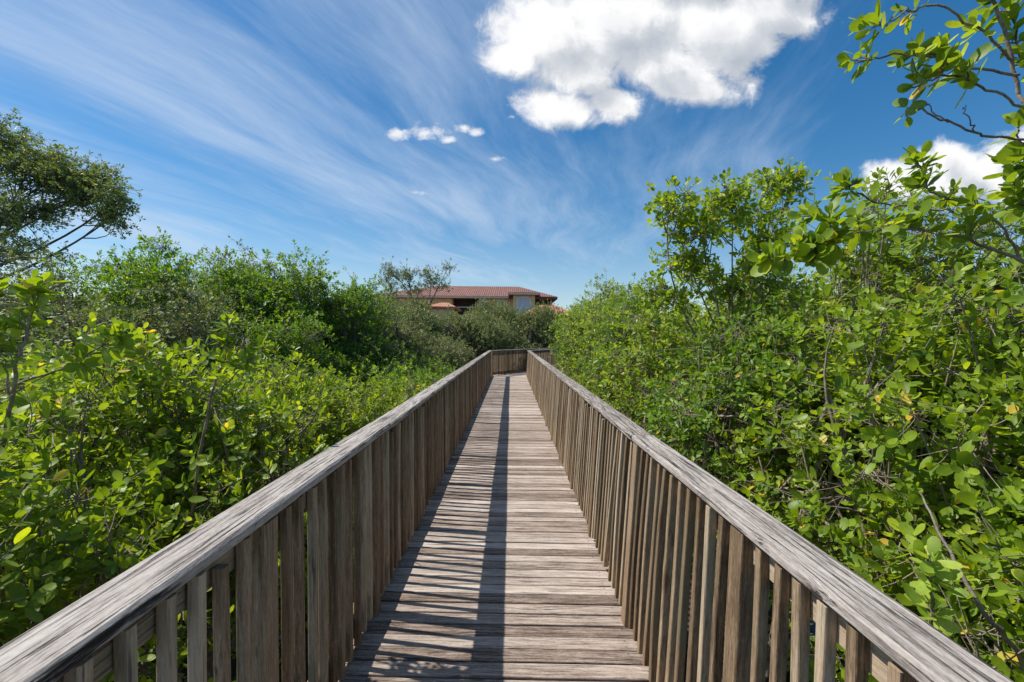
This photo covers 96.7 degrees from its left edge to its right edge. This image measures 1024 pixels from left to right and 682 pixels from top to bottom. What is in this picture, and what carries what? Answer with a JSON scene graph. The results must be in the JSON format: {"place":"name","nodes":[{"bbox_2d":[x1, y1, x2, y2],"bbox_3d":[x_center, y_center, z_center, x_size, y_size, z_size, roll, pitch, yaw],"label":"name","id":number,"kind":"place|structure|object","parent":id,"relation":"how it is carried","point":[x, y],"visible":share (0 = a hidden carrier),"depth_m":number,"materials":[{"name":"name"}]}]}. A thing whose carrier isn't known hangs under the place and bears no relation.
{"place":"outdoors","nodes":[
{"label":"outdoors","id":0,"kind":"place"},
{"bbox_2d":[27,371,773,643],"bbox_3d":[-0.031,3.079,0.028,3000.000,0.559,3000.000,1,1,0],"label":"ground","id":1,"kind":"structure","parent":0,"point":[771,607],"depth_m":5.34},
{"bbox_2d":[0,301,76,344],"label":"background tree","id":2,"kind":"object","parent":1,"relation":"on","point":[18,325],"visible":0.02,"depth_m":19.11,"materials":[{"name":"green plant"}]},
{"bbox_2d":[0,227,104,473],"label":"grey green tree","id":3,"kind":"object","parent":1,"relation":"on","point":[70,301],"visible":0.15,"depth_m":7.88,"materials":[{"name":"green plant"}]},
{"bbox_2d":[0,269,135,470],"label":"mangrove shoots","id":4,"kind":"object","parent":1,"relation":"on","point":[34,288],"visible":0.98,"depth_m":1.86,"materials":[{"name":"green plant"}]},
{"bbox_2d":[0,107,145,279],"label":"oak tree","id":5,"kind":"object","parent":1,"relation":"on","point":[57,174],"visible":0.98,"depth_m":11.37,"materials":[{"name":"green plant"}]},
{"bbox_2d":[0,331,195,587],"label":"mangrove shrub","id":6,"kind":"object","parent":1,"relation":"on","point":[91,400],"visible":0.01,"depth_m":4.51,"materials":[{"name":"green plant"}]},
{"bbox_2d":[20,243,179,348],"bbox_3d":[-8.477,0.519,9.501,2.949,5.467,2.957,0,1,-31],"label":"green tree","id":7,"kind":"object","parent":1,"relation":"on","point":[84,282],"visible":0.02,"depth_m":9.56,"materials":[{"name":"green plant"}]},
{"bbox_2d":[0,364,236,681],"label":"mangrove shrub","id":8,"kind":"object","parent":1,"relation":"on","point":[89,547],"visible":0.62,"depth_m":1.82,"materials":[{"name":"green plant"}]},
{"bbox_2d":[10,226,226,362],"bbox_3d":[-7.442,0.470,8.910,3.146,5.658,3.274,1,1,0],"label":"green tree","id":9,"kind":"object","parent":1,"relation":"on","point":[155,275],"visible":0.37,"depth_m":8.79,"materials":[{"name":"green plant"}]},
{"bbox_2d":[1,274,260,471],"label":"grey green tree","id":10,"kind":"object","parent":1,"relation":"on","point":[166,329],"visible":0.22,"depth_m":6.97,"materials":[{"name":"green plant"}]},
{"bbox_2d":[0,312,287,681],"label":"mangrove shrub","id":11,"kind":"object","parent":1,"relation":"on","point":[75,395],"visible":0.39,"depth_m":2.92,"materials":[{"name":"green plant"}]},
{"bbox_2d":[37,352,353,681],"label":"mangrove shrub","id":12,"kind":"object","parent":1,"relation":"on","point":[259,442],"visible":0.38,"depth_m":3.01,"materials":[{"name":"green plant"}]},
{"bbox_2d":[120,310,274,678],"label":"mangrove shoots","id":13,"kind":"object","parent":1,"relation":"on","point":[223,355],"visible":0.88,"depth_m":2.38,"materials":[{"name":"green plant"}]},
{"bbox_2d":[170,352,285,486],"bbox_3d":[-4.620,1.684,7.576,2.736,3.089,3.278,1,1,0],"label":"mangrove shrub","id":14,"kind":"object","parent":1,"relation":"on","point":[226,370],"visible":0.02,"depth_m":7.23,"materials":[{"name":"green plant"}]},
{"bbox_2d":[178,235,299,328],"bbox_3d":[-7.674,0.251,12.731,3.280,6.165,3.386,1,1,0],"label":"grey green tree","id":15,"kind":"object","parent":1,"relation":"on","point":[214,263],"visible":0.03,"depth_m":12.20,"materials":[{"name":"green plant"}]},
{"bbox_2d":[172,244,315,356],"bbox_3d":[-6.704,0.480,11.095,3.456,5.661,3.440,1,1,0],"label":"green tree","id":16,"kind":"object","parent":1,"relation":"on","point":[232,275],"visible":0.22,"depth_m":10.60,"materials":[{"name":"green plant"}]},
{"bbox_2d":[143,342,373,651],"bbox_3d":[-2.687,1.757,5.000,2.459,3.502,2.527,1,1,0],"label":"mangrove shrub","id":17,"kind":"object","parent":1,"relation":"on","point":[293,392],"visible":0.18,"depth_m":4.89,"materials":[{"name":"green plant"}]},
{"bbox_2d":[213,239,341,364],"bbox_3d":[-5.817,0.337,11.272,3.219,5.845,3.273,1,1,0],"label":"green tree","id":18,"kind":"object","parent":1,"relation":"on","point":[297,282],"visible":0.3,"depth_m":11.03,"materials":[{"name":"green plant"}]},
{"bbox_2d":[224,307,341,381],"bbox_3d":[-4.983,1.208,9.493,2.391,3.893,2.935,1,1,27],"label":"green tree","id":19,"kind":"object","parent":1,"relation":"on","point":[277,332],"visible":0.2,"depth_m":9.42,"materials":[{"name":"green plant"}]},
{"bbox_2d":[245,359,380,471],"bbox_3d":[-2.880,1.800,6.468,2.206,3.116,2.414,1,1,33],"label":"mangrove shrub","id":20,"kind":"object","parent":1,"relation":"on","point":[324,369],"visible":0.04,"depth_m":6.30,"materials":[{"name":"green plant"}]},
{"bbox_2d":[261,327,373,400],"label":"shrub","id":21,"kind":"object","parent":1,"relation":"on","point":[338,362],"visible":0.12,"depth_m":10.13,"materials":[{"name":"green plant"}]},
{"bbox_2d":[270,364,406,519],"bbox_3d":[-2.137,1.906,5.665,2.024,3.176,2.474,1,1,0],"label":"mangrove shrub","id":22,"kind":"object","parent":1,"relation":"on","point":[376,407],"visible":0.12,"depth_m":5.66,"materials":[{"name":"green plant"}]},
{"bbox_2d":[303,266,404,371],"bbox_3d":[-4.303,0.590,12.177,2.834,5.329,2.659,1,1,0],"label":"green tree","id":23,"kind":"object","parent":1,"relation":"on","point":[355,305],"visible":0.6,"depth_m":11.76,"materials":[{"name":"green plant"}]},
{"bbox_2d":[329,305,411,376],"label":"shrub","id":24,"kind":"object","parent":1,"relation":"on","point":[391,327],"visible":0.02,"depth_m":12.87,"materials":[{"name":"green plant"}]},
{"bbox_2d":[330,323,435,401],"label":"shrub","id":25,"kind":"object","parent":1,"relation":"on","point":[364,369],"visible":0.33,"depth_m":11.28,"materials":[{"name":"green plant"}]},
{"bbox_2d":[369,288,409,324],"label":"grey green tree","id":26,"kind":"object","parent":1,"relation":"on","point":[380,291],"visible":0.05,"depth_m":18.23,"materials":[{"name":"green plant"}]},
{"bbox_2d":[341,294,443,361],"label":"grey green tree","id":27,"kind":"object","parent":1,"relation":"on","point":[419,319],"visible":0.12,"depth_m":15.23,"materials":[{"name":"green plant"}]},
{"bbox_2d":[348,309,438,371],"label":"grey green tree","id":28,"kind":"object","parent":1,"relation":"on","point":[402,329],"visible":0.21,"depth_m":13.41,"materials":[{"name":"green plant"}]},
{"bbox_2d":[357,365,430,422],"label":"mangrove shrub","id":29,"kind":"object","parent":1,"relation":"on","point":[408,383],"visible":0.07,"depth_m":7.41,"materials":[{"name":"green plant"}]},
{"bbox_2d":[365,359,447,402],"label":"shrub","id":30,"kind":"object","parent":1,"relation":"on","point":[396,376],"visible":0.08,"depth_m":9.69,"materials":[{"name":"green plant"}]},
{"bbox_2d":[374,256,459,311],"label":"feathery tree","id":31,"kind":"object","parent":1,"relation":"on","point":[406,274],"visible":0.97,"depth_m":26.41,"materials":[{"name":"green plant"}]},
{"bbox_2d":[392,351,460,382],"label":"shrub","id":32,"kind":"object","parent":1,"relation":"on","point":[437,368],"visible":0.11,"depth_m":11.99,"materials":[{"name":"green plant"}]},
{"bbox_2d":[391,291,482,352],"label":"grey green tree","id":33,"kind":"object","parent":1,"relation":"on","point":[451,328],"visible":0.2,"depth_m":20.05,"materials":[{"name":"green plant"}]},
{"bbox_2d":[418,329,466,376],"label":"shrub","id":34,"kind":"object","parent":1,"relation":"on","point":[447,350],"visible":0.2,"depth_m":14.59,"materials":[{"name":"green plant"}]},
{"bbox_2d":[429,303,461,322],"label":"pavilion","id":35,"kind":"structure","parent":1,"relation":"on","point":[437,307],"depth_m":52.45,"materials":[{"name":"tile"}]},
{"bbox_2d":[421,331,480,366],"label":"shrub","id":36,"kind":"object","parent":1,"relation":"on","point":[467,354],"visible":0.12,"depth_m":17.95,"materials":[{"name":"green plant"}]},
{"bbox_2d":[442,304,509,367],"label":"grey green tree","id":37,"kind":"object","parent":1,"relation":"on","point":[483,334],"visible":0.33,"depth_m":21.19,"materials":[{"name":"green plant"}]},
{"bbox_2d":[464,294,519,367],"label":"grey green tree","id":38,"kind":"object","parent":1,"relation":"on","point":[499,310],"visible":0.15,"depth_m":28.22,"materials":[{"name":"green plant"}]},
{"bbox_2d":[338,370,648,681],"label":"boardwalk","id":39,"kind":"structure","parent":1,"relation":"on","point":[500,573],"depth_m":3.05,"materials":[{"name":"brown wood"}]},
{"bbox_2d":[0,350,491,681],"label":"wooden railing","id":40,"kind":"object","parent":39,"relation":"on","point":[397,459],"visible":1,"depth_m":1.62,"materials":[{"name":"brown wood"}]},
{"bbox_2d":[491,348,553,375],"bbox_3d":[0.682,0.928,21.744,0.158,1.105,6.369,1,1,29],"label":"wooden railing","id":41,"kind":"object","parent":39,"relation":"on","point":[516,366],"visible":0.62,"depth_m":20.36,"materials":[{"name":"brown wood"}]},
{"bbox_2d":[530,349,562,370],"bbox_3d":[2.088,0.940,21.952,0.162,1.105,5.547,1,1,29],"label":"wooden railing","id":42,"kind":"object","parent":39,"relation":"on","point":[543,356],"visible":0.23,"depth_m":21.30,"materials":[{"name":"brown wood"}]},
{"bbox_2d":[526,350,1013,681],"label":"wooden railing","id":43,"kind":"object","parent":39,"relation":"on","point":[615,462],"visible":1,"depth_m":1.66,"materials":[{"name":"brown wood"}]},
{"bbox_2d":[452,308,539,374],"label":"grey green tree","id":44,"kind":"object","parent":1,"relation":"on","point":[510,335],"visible":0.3,"depth_m":22.40,"materials":[{"name":"green plant"}]},
{"bbox_2d":[512,299,566,354],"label":"grey green tree","id":45,"kind":"object","parent":1,"relation":"on","point":[535,325],"visible":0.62,"depth_m":27.10,"materials":[{"name":"green plant"}]},
{"bbox_2d":[524,305,571,363],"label":"pavilion","id":46,"kind":"structure","parent":1,"relation":"on","point":[560,308],"depth_m":49.52,"materials":[{"name":"tile"}]},
{"bbox_2d":[544,289,604,380],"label":"mangrove shrub","id":47,"kind":"object","parent":1,"relation":"on","point":[560,348],"visible":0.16,"depth_m":14.33,"materials":[{"name":"bark"},{"name":"bright green leaf"}]},
{"bbox_2d":[554,294,605,372],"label":"mangrove shrub","id":48,"kind":"object","parent":1,"relation":"on","point":[577,304],"visible":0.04,"depth_m":17.25,"materials":[{"name":"green plant"}]},
{"bbox_2d":[548,268,637,398],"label":"mangrove shrub","id":49,"kind":"object","parent":1,"relation":"on","point":[566,333],"visible":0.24,"depth_m":11.38,"materials":[{"name":"green plant"}]},
{"bbox_2d":[565,285,674,419],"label":"mangrove shrub","id":50,"kind":"object","parent":1,"relation":"on","point":[588,322],"visible":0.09,"depth_m":9.26,"materials":[{"name":"green plant"}]},
{"bbox_2d":[573,272,716,435],"bbox_3d":[2.184,1.044,7.501,2.398,4.368,2.608,1,1,0],"label":"mangrove shrub","id":51,"kind":"object","parent":1,"relation":"on","point":[601,362],"visible":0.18,"depth_m":7.29,"materials":[{"name":"green plant"}]},
{"bbox_2d":[588,295,758,563],"bbox_3d":[2.024,1.261,5.805,2.285,3.963,2.193,1,1,37],"label":"mangrove shrub","id":52,"kind":"object","parent":1,"relation":"on","point":[663,340],"visible":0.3,"depth_m":5.56,"materials":[{"name":"green plant"}]},
{"bbox_2d":[631,157,838,497],"bbox_3d":[2.275,0.703,4.816,2.063,5.285,1.488,1,1,0],"label":"mangrove sapling","id":53,"kind":"object","parent":1,"relation":"on","point":[691,264],"visible":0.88,"depth_m":4.63,"materials":[{"name":"green plant"}]},
{"bbox_2d":[668,261,825,501],"bbox_3d":[4.420,1.003,8.592,3.452,4.907,2.945,1,1,0],"label":"mangrove shrub","id":54,"kind":"object","parent":1,"relation":"on","point":[699,308],"visible":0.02,"depth_m":8.13,"materials":[{"name":"green plant"}]},
{"bbox_2d":[631,283,904,681],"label":"mangrove shrub","id":55,"kind":"object","parent":1,"relation":"on","point":[692,408],"visible":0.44,"depth_m":3.83,"materials":[{"name":"green plant"}]},
{"bbox_2d":[733,234,957,458],"bbox_3d":[4.465,1.063,5.963,3.023,4.725,3.177,0,1,-11],"label":"mangrove shrub","id":56,"kind":"object","parent":1,"relation":"on","point":[805,281],"visible":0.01,"depth_m":5.92,"materials":[{"name":"green plant"}]},
{"bbox_2d":[687,234,1023,681],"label":"mangrove shrub","id":57,"kind":"object","parent":1,"relation":"on","point":[956,463],"visible":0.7,"depth_m":2.47,"materials":[{"name":"green plant"}]},
{"bbox_2d":[726,162,1023,550],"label":"mangrove shrub","id":58,"kind":"object","parent":1,"relation":"on","point":[887,266],"visible":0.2,"depth_m":3.56,"materials":[{"name":"green plant"}]},
{"bbox_2d":[768,476,1023,681],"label":"mangrove shrub","id":59,"kind":"object","parent":1,"relation":"on","point":[976,634],"visible":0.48,"depth_m":1.81,"materials":[{"name":"green plant"}]},
{"bbox_2d":[746,140,1023,276],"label":"mangrove branching tree","id":60,"kind":"object","parent":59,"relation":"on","point":[819,249],"visible":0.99,"depth_m":1.62,"materials":[{"name":"green plant"}]},
{"bbox_2d":[837,0,1023,160],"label":"overhanging tree","id":61,"kind":"object","parent":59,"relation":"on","point":[942,53],"visible":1,"depth_m":1.30,"materials":[{"name":"green plant"}]},
{"bbox_2d":[874,196,1023,544],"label":"mangrove shrub","id":62,"kind":"object","parent":1,"relation":"on","point":[1013,289],"visible":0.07,"depth_m":2.75,"materials":[{"name":"green plant"}]},
{"bbox_2d":[902,492,1023,672],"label":"mangrove seedling","id":63,"kind":"object","parent":1,"relation":"on","point":[938,570],"visible":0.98,"depth_m":1.28,"materials":[{"name":"green plant"}]},
{"bbox_2d":[381,286,557,323],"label":"apartment building","id":64,"kind":"structure","parent":0,"point":[462,298],"depth_m":59.96,"materials":[{"name":"beige paint"}]},
{"bbox_2d":[517,296,530,311],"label":"window","id":65,"kind":"structure","parent":64,"relation":"in","point":[525,300],"depth_m":57.95,"materials":[{"name":"blue glass"}]},
{"bbox_2d":[21,368,947,681],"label":"water","id":66,"kind":"structure","parent":0,"point":[183,672],"depth_m":4.44,"materials":[{"name":"liquid"}]},
{"bbox_2d":[0,0,1023,326],"label":"sky","id":67,"kind":"structure","parent":0,"point":[517,143],"materials":[{"name":"blue"}]}
]}

